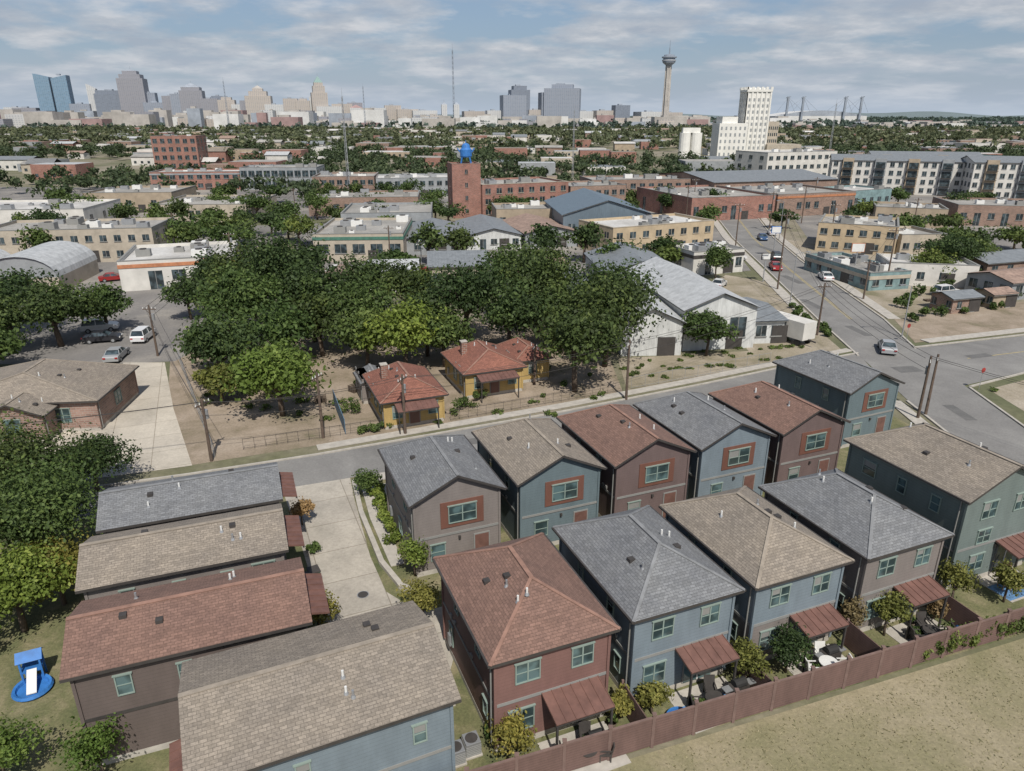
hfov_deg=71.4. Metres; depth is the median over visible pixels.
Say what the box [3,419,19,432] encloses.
windows
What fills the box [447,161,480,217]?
brick tower
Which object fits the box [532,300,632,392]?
live oak tree
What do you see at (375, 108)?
office tower
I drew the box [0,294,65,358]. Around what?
live oak tree
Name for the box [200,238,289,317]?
live oak tree
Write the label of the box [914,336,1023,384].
cross road
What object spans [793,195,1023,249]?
lot
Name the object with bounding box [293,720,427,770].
windows
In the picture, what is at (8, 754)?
ornamental tree
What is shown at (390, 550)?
garden path
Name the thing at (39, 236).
street tree
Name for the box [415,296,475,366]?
live oak tree
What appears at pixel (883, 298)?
roadside lot
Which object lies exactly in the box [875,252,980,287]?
building
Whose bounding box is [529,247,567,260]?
street tree
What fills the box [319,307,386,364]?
live oak tree
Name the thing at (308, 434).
metal fence
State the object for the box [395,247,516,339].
live oak tree
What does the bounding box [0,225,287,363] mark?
parking lot asphalt
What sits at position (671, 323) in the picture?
white warehouse
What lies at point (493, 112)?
office tower
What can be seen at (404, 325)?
live oak tree
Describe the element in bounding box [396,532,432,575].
ornamental tree
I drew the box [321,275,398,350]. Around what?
live oak tree
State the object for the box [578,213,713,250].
yellow brick store
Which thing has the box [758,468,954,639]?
townhouse
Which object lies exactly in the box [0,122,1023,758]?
ground
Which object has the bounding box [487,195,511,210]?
street tree
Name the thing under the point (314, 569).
wheelie bin
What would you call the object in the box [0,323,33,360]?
live oak tree
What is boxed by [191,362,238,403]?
live oak tree
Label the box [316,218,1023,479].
sidewalk
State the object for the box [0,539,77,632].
leafy tree
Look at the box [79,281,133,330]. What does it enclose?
live oak tree
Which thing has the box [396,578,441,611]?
ornamental tree
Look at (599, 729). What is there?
patio table
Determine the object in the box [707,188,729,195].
street tree
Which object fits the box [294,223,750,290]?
block asphalt
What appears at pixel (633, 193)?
street tree
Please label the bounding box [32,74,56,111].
blue glass tower
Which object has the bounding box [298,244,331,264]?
street tree
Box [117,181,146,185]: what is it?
street tree
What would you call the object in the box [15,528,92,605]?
leafy tree
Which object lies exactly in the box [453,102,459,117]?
twin church tower
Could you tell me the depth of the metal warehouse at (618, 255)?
122.05 m
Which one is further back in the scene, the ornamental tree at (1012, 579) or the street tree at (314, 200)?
the street tree at (314, 200)
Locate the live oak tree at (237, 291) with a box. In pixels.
[186,260,292,350]
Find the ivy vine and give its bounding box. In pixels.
[922,615,1023,660]
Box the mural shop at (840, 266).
[804,251,911,290]
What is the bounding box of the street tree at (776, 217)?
[768,208,800,225]
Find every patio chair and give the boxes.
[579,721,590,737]
[599,742,614,762]
[690,694,701,704]
[703,674,717,691]
[804,657,818,670]
[813,641,824,662]
[908,625,924,639]
[914,611,930,627]
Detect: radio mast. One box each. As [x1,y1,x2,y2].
[223,81,228,122]
[341,90,349,187]
[362,87,365,124]
[452,50,454,116]
[572,106,574,179]
[829,104,836,148]
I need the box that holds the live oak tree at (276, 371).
[211,336,333,416]
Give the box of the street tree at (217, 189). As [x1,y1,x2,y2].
[210,185,222,193]
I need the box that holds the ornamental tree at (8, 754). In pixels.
[0,709,52,770]
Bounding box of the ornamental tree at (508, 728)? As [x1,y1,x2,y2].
[485,705,542,761]
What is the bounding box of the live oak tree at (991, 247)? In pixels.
[955,230,1001,253]
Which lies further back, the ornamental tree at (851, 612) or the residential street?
the residential street
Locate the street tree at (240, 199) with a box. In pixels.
[221,194,250,202]
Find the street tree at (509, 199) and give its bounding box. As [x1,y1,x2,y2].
[499,194,524,202]
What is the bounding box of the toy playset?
[11,647,53,701]
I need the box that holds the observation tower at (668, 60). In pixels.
[662,40,676,115]
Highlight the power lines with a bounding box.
[5,187,1023,425]
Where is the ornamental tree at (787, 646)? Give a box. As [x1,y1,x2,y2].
[768,617,814,672]
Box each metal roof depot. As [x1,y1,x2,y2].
[406,218,459,254]
[455,214,522,249]
[503,213,577,247]
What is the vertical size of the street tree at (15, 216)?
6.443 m
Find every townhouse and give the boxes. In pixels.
[59,557,329,766]
[75,503,304,599]
[96,462,296,559]
[169,600,461,770]
[377,434,506,577]
[432,532,621,751]
[471,414,606,544]
[552,505,745,706]
[556,404,696,517]
[633,391,776,498]
[658,485,854,671]
[708,381,850,483]
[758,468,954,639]
[772,350,904,448]
[843,422,1023,588]
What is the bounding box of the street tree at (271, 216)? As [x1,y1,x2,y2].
[254,209,291,235]
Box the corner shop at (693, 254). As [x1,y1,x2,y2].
[666,240,744,274]
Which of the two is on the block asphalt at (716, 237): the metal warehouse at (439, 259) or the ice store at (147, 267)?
the metal warehouse at (439, 259)
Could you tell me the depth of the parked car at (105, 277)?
127.49 m
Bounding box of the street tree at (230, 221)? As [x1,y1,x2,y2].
[203,214,256,240]
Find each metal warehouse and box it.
[427,250,490,280]
[584,242,661,276]
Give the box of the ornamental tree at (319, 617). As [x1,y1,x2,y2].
[311,587,342,625]
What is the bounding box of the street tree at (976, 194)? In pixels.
[965,190,997,197]
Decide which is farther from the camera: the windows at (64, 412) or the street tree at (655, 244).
the street tree at (655, 244)
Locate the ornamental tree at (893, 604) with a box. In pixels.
[870,590,918,635]
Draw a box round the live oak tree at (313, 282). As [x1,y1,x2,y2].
[253,250,352,341]
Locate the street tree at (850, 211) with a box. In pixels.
[840,206,867,215]
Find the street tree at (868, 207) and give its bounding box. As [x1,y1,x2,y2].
[849,199,879,213]
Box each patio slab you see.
[537,721,630,770]
[668,676,728,733]
[779,644,845,674]
[882,615,946,643]
[975,567,1023,602]
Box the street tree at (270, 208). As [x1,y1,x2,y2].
[263,203,295,212]
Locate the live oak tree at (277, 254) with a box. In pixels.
[227,218,333,287]
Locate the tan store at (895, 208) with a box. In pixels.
[869,201,948,227]
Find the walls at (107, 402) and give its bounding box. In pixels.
[57,372,138,431]
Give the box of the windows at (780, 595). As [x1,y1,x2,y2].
[688,533,832,651]
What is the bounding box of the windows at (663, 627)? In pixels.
[578,561,721,684]
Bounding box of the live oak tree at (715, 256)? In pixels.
[703,242,733,278]
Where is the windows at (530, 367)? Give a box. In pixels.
[528,362,536,373]
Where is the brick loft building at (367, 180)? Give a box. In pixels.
[312,170,378,190]
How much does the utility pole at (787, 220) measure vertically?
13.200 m
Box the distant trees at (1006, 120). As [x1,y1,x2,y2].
[0,116,1023,128]
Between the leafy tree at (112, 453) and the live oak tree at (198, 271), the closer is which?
the leafy tree at (112, 453)
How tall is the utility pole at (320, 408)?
6.700 m
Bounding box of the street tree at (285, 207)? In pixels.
[272,199,300,217]
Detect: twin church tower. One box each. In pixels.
[441,102,446,115]
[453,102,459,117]
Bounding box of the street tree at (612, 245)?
[591,238,645,253]
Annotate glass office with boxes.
[239,163,324,189]
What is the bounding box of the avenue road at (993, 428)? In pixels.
[720,219,1023,463]
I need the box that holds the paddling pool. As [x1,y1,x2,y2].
[666,706,684,712]
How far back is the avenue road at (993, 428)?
87.13 m
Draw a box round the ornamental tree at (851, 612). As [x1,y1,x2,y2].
[839,595,868,627]
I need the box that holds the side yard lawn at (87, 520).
[1,518,96,535]
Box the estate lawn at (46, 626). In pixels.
[0,416,1023,770]
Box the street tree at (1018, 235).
[1011,227,1023,244]
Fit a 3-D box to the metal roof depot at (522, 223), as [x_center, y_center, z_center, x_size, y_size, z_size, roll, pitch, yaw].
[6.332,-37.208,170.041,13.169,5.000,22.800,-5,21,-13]
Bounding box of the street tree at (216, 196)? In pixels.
[203,191,232,200]
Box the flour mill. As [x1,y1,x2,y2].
[678,87,800,158]
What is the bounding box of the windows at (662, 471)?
[575,436,676,517]
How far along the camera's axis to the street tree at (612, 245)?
125.45 m
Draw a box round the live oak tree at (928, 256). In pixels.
[909,245,961,274]
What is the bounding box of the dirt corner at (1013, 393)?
[990,380,1023,410]
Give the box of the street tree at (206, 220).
[192,213,221,236]
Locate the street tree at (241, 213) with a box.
[229,206,257,225]
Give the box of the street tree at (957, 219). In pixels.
[921,212,973,232]
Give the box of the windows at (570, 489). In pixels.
[488,454,587,534]
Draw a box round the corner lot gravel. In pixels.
[618,275,839,389]
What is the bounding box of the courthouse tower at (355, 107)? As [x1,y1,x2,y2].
[350,105,361,112]
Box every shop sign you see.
[415,239,425,264]
[761,253,770,281]
[771,226,781,250]
[850,243,865,265]
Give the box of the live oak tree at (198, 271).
[175,245,234,282]
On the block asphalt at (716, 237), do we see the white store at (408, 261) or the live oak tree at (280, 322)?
the white store at (408, 261)
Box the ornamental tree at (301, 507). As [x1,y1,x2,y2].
[288,496,315,524]
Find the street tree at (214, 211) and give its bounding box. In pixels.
[192,205,227,220]
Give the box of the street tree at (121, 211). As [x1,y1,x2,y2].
[107,200,139,217]
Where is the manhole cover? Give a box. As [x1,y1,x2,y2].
[357,591,368,597]
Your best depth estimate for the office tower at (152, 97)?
2323.90 m
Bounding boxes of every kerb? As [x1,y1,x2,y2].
[73,218,1023,520]
[351,479,410,592]
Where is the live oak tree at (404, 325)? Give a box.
[352,293,448,362]
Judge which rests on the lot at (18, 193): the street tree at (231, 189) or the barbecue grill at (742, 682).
the street tree at (231, 189)
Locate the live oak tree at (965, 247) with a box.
[912,232,990,261]
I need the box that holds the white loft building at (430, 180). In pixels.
[376,172,447,195]
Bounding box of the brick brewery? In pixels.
[481,176,568,215]
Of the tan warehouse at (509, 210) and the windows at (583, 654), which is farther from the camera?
the tan warehouse at (509, 210)
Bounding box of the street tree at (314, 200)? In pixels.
[298,189,331,219]
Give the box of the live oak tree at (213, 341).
[171,299,276,366]
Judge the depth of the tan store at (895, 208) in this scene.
190.46 m
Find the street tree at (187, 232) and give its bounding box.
[155,220,206,243]
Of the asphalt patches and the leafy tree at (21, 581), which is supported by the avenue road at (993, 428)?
the asphalt patches
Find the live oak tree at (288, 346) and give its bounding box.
[250,334,308,359]
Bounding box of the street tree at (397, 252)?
[377,247,420,260]
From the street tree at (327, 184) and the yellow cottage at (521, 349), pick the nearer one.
the yellow cottage at (521, 349)
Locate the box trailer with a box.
[778,310,816,345]
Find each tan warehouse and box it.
[309,188,419,215]
[492,200,551,218]
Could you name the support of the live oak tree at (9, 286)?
on the parking lot asphalt at (43, 345)
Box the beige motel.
[0,216,174,261]
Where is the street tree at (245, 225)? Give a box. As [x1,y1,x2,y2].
[225,218,256,238]
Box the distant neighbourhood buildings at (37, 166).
[0,126,1023,179]
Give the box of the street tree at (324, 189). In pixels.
[313,185,337,194]
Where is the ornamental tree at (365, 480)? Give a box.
[351,468,382,490]
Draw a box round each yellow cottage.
[362,361,448,433]
[440,339,527,402]
[498,337,553,382]
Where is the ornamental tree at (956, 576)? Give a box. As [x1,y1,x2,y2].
[937,557,982,597]
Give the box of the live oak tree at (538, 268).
[486,225,589,332]
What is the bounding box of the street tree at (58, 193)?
[43,184,71,199]
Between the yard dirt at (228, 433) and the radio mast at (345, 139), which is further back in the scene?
the radio mast at (345, 139)
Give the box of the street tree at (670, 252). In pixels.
[652,244,683,262]
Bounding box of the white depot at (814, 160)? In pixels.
[734,148,837,175]
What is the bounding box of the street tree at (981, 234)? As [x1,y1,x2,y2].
[939,225,997,243]
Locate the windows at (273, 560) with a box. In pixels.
[118,559,275,592]
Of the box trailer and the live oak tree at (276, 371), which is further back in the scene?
the box trailer
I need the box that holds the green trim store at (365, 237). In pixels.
[312,214,412,261]
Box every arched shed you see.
[0,241,99,290]
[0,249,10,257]
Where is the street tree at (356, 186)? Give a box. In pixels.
[345,181,362,192]
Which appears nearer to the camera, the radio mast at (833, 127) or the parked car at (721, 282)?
the parked car at (721, 282)
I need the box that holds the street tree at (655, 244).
[643,233,683,250]
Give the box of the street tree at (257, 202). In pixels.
[240,191,275,213]
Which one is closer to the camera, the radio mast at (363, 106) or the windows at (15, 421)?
the windows at (15, 421)
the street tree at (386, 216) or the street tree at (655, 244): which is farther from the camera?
the street tree at (386, 216)
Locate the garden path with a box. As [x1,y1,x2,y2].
[362,489,403,566]
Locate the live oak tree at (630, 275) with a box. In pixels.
[567,252,659,305]
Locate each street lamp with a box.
[789,251,810,302]
[899,284,911,336]
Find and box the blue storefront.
[827,184,891,204]
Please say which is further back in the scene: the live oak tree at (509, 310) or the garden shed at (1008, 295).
the garden shed at (1008, 295)
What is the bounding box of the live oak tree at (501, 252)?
[474,235,564,296]
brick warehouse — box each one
[580,173,691,192]
[932,196,1023,226]
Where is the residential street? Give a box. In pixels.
[56,354,869,518]
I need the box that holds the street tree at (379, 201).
[369,198,385,202]
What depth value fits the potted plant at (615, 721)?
34.55 m
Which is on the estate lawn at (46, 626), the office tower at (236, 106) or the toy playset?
the toy playset
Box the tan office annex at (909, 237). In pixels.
[894,225,946,254]
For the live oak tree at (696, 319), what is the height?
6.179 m
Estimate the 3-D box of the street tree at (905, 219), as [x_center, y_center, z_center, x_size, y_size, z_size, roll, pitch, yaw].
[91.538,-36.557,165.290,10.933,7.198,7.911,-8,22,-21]
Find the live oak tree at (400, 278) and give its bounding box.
[367,257,444,301]
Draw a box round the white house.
[325,263,353,293]
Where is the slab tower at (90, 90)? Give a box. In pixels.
[85,84,96,110]
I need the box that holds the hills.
[437,111,1023,118]
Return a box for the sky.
[0,0,1023,115]
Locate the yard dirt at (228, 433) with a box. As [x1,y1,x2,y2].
[169,320,621,464]
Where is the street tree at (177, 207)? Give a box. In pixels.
[165,196,195,217]
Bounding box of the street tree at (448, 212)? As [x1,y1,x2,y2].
[433,202,468,220]
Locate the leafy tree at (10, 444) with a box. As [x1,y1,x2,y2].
[0,404,108,488]
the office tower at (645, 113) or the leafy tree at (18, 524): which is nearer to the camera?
the leafy tree at (18, 524)
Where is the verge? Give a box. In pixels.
[894,301,1023,342]
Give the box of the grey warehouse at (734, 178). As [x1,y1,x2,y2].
[657,169,839,186]
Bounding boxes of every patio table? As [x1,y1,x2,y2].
[583,727,607,736]
[583,752,596,756]
[705,690,722,699]
[819,655,837,665]
[922,624,940,634]
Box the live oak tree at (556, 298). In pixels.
[526,279,588,350]
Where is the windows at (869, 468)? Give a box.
[861,457,1023,571]
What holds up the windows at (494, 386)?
in the yellow cottage at (476, 355)
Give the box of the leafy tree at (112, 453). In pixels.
[46,429,143,491]
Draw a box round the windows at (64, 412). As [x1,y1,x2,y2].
[55,386,122,422]
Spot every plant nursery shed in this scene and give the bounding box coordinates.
[964,267,1023,299]
[967,249,1023,270]
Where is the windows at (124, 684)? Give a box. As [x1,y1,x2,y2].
[112,659,191,696]
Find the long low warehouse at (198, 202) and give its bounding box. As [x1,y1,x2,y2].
[149,194,276,221]
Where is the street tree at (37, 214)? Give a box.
[17,206,67,219]
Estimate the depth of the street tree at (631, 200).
200.31 m
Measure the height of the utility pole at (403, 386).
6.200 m
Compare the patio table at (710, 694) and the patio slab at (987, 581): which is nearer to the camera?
the patio table at (710, 694)
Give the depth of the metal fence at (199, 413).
73.99 m
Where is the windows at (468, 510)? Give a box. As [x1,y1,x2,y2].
[392,480,489,561]
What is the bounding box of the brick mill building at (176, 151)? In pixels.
[150,134,208,168]
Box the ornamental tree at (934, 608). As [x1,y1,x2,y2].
[926,599,950,619]
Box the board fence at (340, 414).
[332,389,345,432]
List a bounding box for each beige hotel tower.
[217,96,235,111]
[283,97,297,110]
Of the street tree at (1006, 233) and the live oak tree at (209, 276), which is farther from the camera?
the street tree at (1006, 233)
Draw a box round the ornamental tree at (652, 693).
[633,679,674,713]
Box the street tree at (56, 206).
[51,201,67,208]
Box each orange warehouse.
[636,185,775,220]
[716,182,855,216]
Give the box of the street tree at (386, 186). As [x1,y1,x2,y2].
[372,181,401,192]
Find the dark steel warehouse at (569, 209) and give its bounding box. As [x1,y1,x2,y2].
[544,188,652,228]
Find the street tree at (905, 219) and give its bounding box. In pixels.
[893,212,932,228]
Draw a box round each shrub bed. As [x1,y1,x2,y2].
[305,540,924,741]
[365,480,401,545]
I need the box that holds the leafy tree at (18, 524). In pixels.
[0,446,106,556]
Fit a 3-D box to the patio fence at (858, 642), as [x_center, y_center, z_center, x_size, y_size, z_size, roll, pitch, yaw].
[19.102,14.226,38.865,0.151,1.800,2.576,-7,22,-17]
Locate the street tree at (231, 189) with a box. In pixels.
[220,183,237,194]
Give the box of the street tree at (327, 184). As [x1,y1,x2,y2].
[323,182,338,189]
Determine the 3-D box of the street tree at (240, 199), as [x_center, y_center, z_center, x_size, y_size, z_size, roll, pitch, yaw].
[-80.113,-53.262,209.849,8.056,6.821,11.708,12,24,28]
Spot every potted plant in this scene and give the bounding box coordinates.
[607,714,617,727]
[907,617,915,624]
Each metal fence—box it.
[177,350,214,456]
[242,419,382,449]
[450,382,621,418]
[631,353,770,387]
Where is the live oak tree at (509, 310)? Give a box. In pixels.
[469,272,547,339]
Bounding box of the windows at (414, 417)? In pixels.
[374,397,437,422]
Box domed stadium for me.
[769,96,867,122]
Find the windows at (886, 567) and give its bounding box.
[789,510,933,620]
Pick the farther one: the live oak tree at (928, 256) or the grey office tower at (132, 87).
the grey office tower at (132, 87)
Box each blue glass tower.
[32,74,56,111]
[50,74,74,111]
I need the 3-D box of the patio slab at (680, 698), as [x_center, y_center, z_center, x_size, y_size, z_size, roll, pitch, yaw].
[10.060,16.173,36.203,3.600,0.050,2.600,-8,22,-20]
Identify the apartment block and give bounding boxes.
[827,154,965,195]
[865,151,983,156]
[959,156,1023,198]
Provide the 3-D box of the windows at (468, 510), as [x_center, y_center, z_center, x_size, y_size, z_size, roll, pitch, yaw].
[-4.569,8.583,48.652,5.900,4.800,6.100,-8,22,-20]
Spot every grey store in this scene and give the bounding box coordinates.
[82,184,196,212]
[341,202,432,221]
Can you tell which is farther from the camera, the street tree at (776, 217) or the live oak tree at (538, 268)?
the street tree at (776, 217)
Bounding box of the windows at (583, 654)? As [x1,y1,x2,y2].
[448,604,595,731]
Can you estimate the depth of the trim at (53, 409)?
64.66 m
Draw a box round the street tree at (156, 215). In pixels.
[151,213,174,217]
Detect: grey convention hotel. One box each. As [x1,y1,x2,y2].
[538,92,543,115]
[544,83,580,117]
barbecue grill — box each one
[721,676,755,692]
[814,643,846,660]
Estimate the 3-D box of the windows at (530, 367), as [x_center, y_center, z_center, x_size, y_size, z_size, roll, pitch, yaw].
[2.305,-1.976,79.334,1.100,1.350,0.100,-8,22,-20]
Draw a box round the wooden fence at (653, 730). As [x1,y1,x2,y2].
[464,607,1023,770]
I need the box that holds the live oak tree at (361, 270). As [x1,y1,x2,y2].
[332,249,406,297]
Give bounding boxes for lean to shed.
[742,297,789,343]
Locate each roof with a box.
[0,358,138,403]
[0,392,57,416]
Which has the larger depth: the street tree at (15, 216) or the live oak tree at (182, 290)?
the street tree at (15, 216)
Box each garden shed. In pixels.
[352,364,379,403]
[929,289,984,313]
[975,286,1018,308]
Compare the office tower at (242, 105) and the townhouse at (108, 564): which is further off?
the office tower at (242, 105)
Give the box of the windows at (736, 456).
[657,423,755,493]
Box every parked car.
[80,318,119,333]
[81,329,122,343]
[98,272,119,282]
[102,346,129,362]
[129,326,156,342]
[713,278,726,286]
[757,233,767,240]
[767,228,776,234]
[769,261,782,270]
[771,251,782,260]
[817,271,833,280]
[877,339,897,354]
[932,284,959,291]
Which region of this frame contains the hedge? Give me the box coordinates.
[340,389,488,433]
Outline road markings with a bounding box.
[739,219,1023,354]
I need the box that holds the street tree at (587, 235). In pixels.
[562,221,603,262]
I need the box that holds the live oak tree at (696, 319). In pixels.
[678,308,738,355]
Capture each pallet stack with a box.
[314,394,326,403]
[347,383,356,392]
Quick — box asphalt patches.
[468,245,992,443]
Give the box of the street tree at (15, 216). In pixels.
[10,211,33,220]
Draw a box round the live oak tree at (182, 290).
[157,269,207,319]
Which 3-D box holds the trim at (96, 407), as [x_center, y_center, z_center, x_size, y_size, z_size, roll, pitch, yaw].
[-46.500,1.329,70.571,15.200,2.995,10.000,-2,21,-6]
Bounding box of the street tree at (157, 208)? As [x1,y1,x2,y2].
[140,202,171,217]
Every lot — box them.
[0,187,657,219]
[45,362,191,480]
[788,240,963,316]
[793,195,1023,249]
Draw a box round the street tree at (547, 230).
[527,222,563,250]
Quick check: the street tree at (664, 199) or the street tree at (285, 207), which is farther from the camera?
the street tree at (664, 199)
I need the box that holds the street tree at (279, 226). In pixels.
[268,216,294,240]
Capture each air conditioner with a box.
[454,739,466,767]
[461,730,482,760]
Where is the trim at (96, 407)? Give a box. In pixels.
[94,366,139,427]
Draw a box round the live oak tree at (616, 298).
[568,264,671,367]
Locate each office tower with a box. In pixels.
[3,106,20,108]
[12,106,39,111]
[69,102,91,111]
[93,89,120,116]
[116,66,148,111]
[143,101,162,111]
[147,91,158,101]
[161,95,172,114]
[169,92,180,114]
[178,82,205,111]
[200,97,218,111]
[211,95,222,99]
[231,103,239,109]
[239,99,245,109]
[244,85,272,118]
[264,103,283,114]
[296,97,309,110]
[310,76,327,111]
[316,105,341,116]
[331,103,351,112]
[347,101,362,107]
[370,107,385,109]
[384,104,400,120]
[397,108,417,118]
[412,109,436,117]
[462,110,484,116]
[485,109,500,117]
[528,108,540,114]
[580,110,593,118]
[593,109,613,117]
[611,104,629,117]
[633,110,661,117]
[669,111,682,115]
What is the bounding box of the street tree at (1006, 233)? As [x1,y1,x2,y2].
[987,223,1023,248]
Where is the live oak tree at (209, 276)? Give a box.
[188,262,274,324]
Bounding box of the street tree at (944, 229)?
[934,226,968,233]
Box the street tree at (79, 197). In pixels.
[58,192,103,202]
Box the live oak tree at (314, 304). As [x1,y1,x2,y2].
[284,286,354,356]
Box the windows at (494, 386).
[453,367,516,392]
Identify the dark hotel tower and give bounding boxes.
[500,94,525,117]
[508,85,529,114]
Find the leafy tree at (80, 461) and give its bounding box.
[0,443,113,535]
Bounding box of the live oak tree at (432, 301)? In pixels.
[385,285,463,356]
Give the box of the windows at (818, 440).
[787,428,830,479]
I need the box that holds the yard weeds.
[198,337,998,423]
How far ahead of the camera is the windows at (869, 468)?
45.02 m
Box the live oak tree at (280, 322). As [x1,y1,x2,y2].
[233,297,317,346]
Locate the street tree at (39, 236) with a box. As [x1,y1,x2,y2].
[15,224,57,250]
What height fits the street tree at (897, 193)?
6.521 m
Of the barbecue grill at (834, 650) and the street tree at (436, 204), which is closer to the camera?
the barbecue grill at (834, 650)
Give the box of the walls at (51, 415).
[0,407,59,441]
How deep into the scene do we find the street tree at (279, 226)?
165.77 m
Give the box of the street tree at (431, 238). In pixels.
[407,220,446,250]
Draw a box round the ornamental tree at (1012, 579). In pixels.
[987,558,1023,602]
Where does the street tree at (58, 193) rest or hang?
on the lot at (18, 193)
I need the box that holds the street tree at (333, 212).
[315,204,344,218]
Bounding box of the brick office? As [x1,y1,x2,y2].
[149,167,240,189]
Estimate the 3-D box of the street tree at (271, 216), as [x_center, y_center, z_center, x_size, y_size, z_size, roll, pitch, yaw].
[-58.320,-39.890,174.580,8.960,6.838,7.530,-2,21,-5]
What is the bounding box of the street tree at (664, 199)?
[656,193,673,213]
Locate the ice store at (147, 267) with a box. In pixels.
[116,240,238,290]
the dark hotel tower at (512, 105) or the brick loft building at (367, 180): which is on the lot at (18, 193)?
the brick loft building at (367, 180)
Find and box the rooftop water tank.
[457,140,474,162]
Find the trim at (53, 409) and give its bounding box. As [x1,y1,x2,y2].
[10,405,59,437]
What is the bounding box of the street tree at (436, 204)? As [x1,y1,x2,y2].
[413,196,448,217]
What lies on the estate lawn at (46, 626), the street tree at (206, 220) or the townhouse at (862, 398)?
the townhouse at (862, 398)
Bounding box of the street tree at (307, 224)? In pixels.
[282,209,322,245]
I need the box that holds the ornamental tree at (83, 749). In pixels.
[45,712,129,770]
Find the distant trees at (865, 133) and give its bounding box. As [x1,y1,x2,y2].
[0,123,1023,148]
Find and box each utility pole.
[142,305,158,355]
[195,398,212,461]
[223,232,233,250]
[312,372,324,438]
[383,225,390,250]
[397,374,406,433]
[533,343,536,384]
[625,339,631,399]
[735,203,744,245]
[769,192,777,228]
[777,212,794,288]
[801,186,807,222]
[816,283,831,334]
[831,203,839,222]
[862,260,875,298]
[888,228,903,270]
[916,356,932,417]
[924,354,939,414]
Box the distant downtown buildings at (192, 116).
[0,106,1023,128]
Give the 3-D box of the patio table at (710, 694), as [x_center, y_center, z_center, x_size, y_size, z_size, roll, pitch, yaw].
[10.160,15.932,35.684,1.000,0.750,1.000,0,21,0]
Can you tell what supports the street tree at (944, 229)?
on the roadside lot at (883, 298)
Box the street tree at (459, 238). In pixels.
[440,219,481,249]
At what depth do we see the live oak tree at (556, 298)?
86.03 m
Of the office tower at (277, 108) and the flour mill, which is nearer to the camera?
the flour mill
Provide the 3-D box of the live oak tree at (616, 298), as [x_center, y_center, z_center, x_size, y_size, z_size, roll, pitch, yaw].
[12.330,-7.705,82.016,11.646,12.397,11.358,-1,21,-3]
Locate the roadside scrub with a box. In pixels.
[788,268,1023,335]
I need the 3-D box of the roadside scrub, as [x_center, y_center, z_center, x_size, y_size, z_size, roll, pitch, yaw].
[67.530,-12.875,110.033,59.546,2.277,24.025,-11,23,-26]
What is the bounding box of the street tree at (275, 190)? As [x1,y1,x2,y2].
[263,184,285,197]
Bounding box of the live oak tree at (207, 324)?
[173,317,243,365]
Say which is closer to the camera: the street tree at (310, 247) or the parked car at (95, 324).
the parked car at (95, 324)
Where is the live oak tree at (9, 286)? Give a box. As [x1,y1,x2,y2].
[0,266,68,335]
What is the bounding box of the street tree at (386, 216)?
[377,214,395,217]
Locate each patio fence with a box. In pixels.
[621,679,646,721]
[737,664,771,686]
[844,618,880,655]
[943,596,983,624]
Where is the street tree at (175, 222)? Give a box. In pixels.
[167,210,205,229]
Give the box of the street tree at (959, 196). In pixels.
[942,190,972,199]
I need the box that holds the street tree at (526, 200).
[513,197,541,204]
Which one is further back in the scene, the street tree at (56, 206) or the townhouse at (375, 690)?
the street tree at (56, 206)
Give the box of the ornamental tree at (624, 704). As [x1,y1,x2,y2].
[608,682,638,719]
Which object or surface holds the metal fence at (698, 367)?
on the sidewalk
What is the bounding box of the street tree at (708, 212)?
[695,203,721,220]
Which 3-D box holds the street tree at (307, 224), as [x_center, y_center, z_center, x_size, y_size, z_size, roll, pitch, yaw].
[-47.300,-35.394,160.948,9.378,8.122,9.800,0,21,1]
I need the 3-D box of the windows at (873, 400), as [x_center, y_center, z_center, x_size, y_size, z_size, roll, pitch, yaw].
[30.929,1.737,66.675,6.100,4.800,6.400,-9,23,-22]
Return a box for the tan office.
[815,213,899,254]
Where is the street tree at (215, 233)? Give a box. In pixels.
[197,222,255,241]
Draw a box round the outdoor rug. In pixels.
[988,584,1023,600]
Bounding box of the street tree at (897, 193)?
[891,186,911,201]
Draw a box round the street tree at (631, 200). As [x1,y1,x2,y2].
[624,195,639,205]
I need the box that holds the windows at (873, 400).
[794,375,888,436]
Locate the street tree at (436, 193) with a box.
[420,187,447,200]
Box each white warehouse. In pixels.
[0,198,120,223]
[613,279,686,355]
[626,257,759,350]
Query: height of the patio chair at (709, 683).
1.000 m
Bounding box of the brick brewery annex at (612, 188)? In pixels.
[568,180,626,200]
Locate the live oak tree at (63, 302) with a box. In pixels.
[0,277,116,346]
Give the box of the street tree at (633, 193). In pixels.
[626,188,636,199]
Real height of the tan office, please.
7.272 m
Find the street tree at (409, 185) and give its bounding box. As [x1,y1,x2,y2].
[395,178,424,190]
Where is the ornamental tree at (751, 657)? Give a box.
[730,636,772,679]
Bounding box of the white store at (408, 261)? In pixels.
[367,259,418,291]
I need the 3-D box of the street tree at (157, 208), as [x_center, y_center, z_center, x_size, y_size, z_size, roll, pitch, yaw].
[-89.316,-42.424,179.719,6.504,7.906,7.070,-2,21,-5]
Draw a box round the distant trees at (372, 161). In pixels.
[0,138,1023,197]
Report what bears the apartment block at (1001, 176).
on the lot at (808, 225)
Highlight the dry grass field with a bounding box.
[610,638,1023,770]

